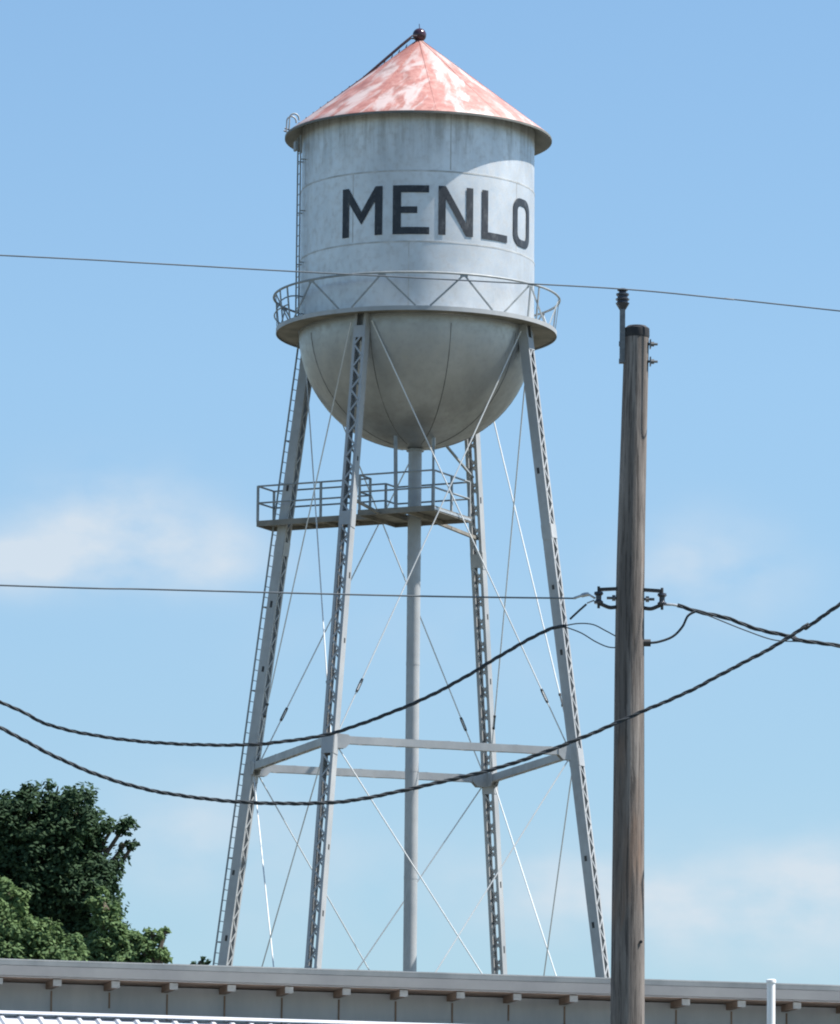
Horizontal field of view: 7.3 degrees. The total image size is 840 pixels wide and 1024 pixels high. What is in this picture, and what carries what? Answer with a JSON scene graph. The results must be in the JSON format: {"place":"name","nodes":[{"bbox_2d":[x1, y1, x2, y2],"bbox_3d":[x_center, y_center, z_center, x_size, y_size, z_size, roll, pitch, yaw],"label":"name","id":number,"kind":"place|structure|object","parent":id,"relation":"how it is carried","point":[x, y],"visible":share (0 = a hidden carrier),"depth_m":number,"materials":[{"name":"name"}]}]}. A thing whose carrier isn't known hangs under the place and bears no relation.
{"place":"outdoors","nodes":[
{"label":"outdoors","id":0,"kind":"place"},
{"bbox_2d":[0,958,839,1023],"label":"commercial building","id":1,"kind":"structure","parent":0,"point":[33,991],"depth_m":70.13,"materials":[{"name":"paint"}]},
{"bbox_2d":[0,0,839,984],"label":"sky","id":2,"kind":"structure","parent":0,"point":[694,149],"materials":[{"name":"blue"}]},
{"bbox_2d":[0,602,839,805],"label":"twisted cable","id":3,"kind":"object","parent":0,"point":[806,626],"visible":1,"depth_m":60.07,"materials":[{"name":"black rubber"}]},
{"bbox_3d":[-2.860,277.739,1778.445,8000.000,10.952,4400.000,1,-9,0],"label":"ground","id":4,"kind":"structure","parent":0,"visible":0},
{"bbox_2d":[0,876,89,960],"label":"leafy tree","id":5,"kind":"object","parent":4,"relation":"on","point":[41,941],"visible":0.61,"depth_m":104.99,"materials":[{"name":"green plant"}]},
{"bbox_2d":[0,778,140,957],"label":"leafy tree","id":6,"kind":"object","parent":4,"relation":"on","point":[57,864],"visible":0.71,"depth_m":139.87,"materials":[{"name":"green plant"}]},
{"bbox_2d":[70,885,173,963],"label":"leafy tree","id":7,"kind":"object","parent":4,"relation":"on","point":[119,941],"visible":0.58,"depth_m":112.09,"materials":[{"name":"green plant"}]},
{"bbox_2d":[190,956,210,964],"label":"leafy tree","id":8,"kind":"object","parent":4,"relation":"on","point":[202,960],"visible":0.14,"depth_m":118.12,"materials":[{"name":"green plant"}]},
{"bbox_2d":[213,24,609,977],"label":"water tower","id":9,"kind":"structure","parent":4,"relation":"on","point":[419,154],"depth_m":185.90,"materials":[{"name":"metal"}]},
{"bbox_2d":[573,288,678,1023],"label":"utility pole","id":10,"kind":"object","parent":4,"relation":"on","point":[627,1003],"visible":1,"depth_m":60.40,"materials":[{"name":"brown wood"}]},
{"bbox_2d":[0,624,566,746],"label":"twisted cable","id":11,"kind":"object","parent":10,"relation":"attached to","point":[417,701],"visible":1,"depth_m":60.42,"materials":[{"name":"black rubber"}]},
{"bbox_2d":[0,584,572,598],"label":"power line","id":12,"kind":"object","parent":10,"relation":"attached to","point":[289,592],"visible":1,"depth_m":60.62,"materials":[{"name":"grey metal"}]},
{"bbox_2d":[0,255,839,311],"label":"power line","id":13,"kind":"object","parent":10,"relation":"attached to","point":[421,278],"visible":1,"depth_m":60.99,"materials":[{"name":"grey metal"}]},
{"bbox_2d":[569,604,586,619],"bbox_3d":[1.459,0.919,60.605,0.164,0.155,0.022,1,-9,0],"label":"tail wire","id":14,"kind":"object","parent":10,"relation":"attached to","point":[577,612],"visible":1,"depth_m":60.60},
{"bbox_2d":[564,626,614,647],"bbox_3d":[1.567,1.153,60.548,0.489,0.203,0.012,1,-9,0],"label":"jumper wire","id":15,"kind":"object","parent":10,"relation":"attached to","point":[589,637],"visible":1,"depth_m":60.54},
{"bbox_2d":[566,623,614,635],"bbox_3d":[1.569,1.087,60.578,0.490,0.129,0.012,1,-9,0],"label":"jumper wire","id":16,"kind":"object","parent":10,"relation":"attached to","point":[591,624],"visible":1,"depth_m":60.58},
{"bbox_2d":[651,610,696,643],"bbox_3d":[2.321,1.060,60.564,0.468,0.322,0.025,1,-9,0],"label":"jumper cable","id":17,"kind":"object","parent":10,"relation":"attached to","point":[677,632],"visible":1,"depth_m":60.55,"materials":[{"name":"black rubber"}]},
{"bbox_2d":[677,603,839,647],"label":"service cable","id":18,"kind":"object","parent":10,"relation":"attached to","point":[751,627],"visible":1,"depth_m":60.57,"materials":[{"name":"black rubber"}]},
{"bbox_2d":[697,611,839,646],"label":"loose strand","id":19,"kind":"object","parent":18,"relation":"hanging from","point":[752,632],"visible":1,"depth_m":60.54},
{"bbox_2d":[766,979,775,1023],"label":"metal post","id":20,"kind":"object","parent":4,"relation":"on","point":[770,1001],"visible":1,"depth_m":64.52,"materials":[{"name":"white metal"}]}
]}

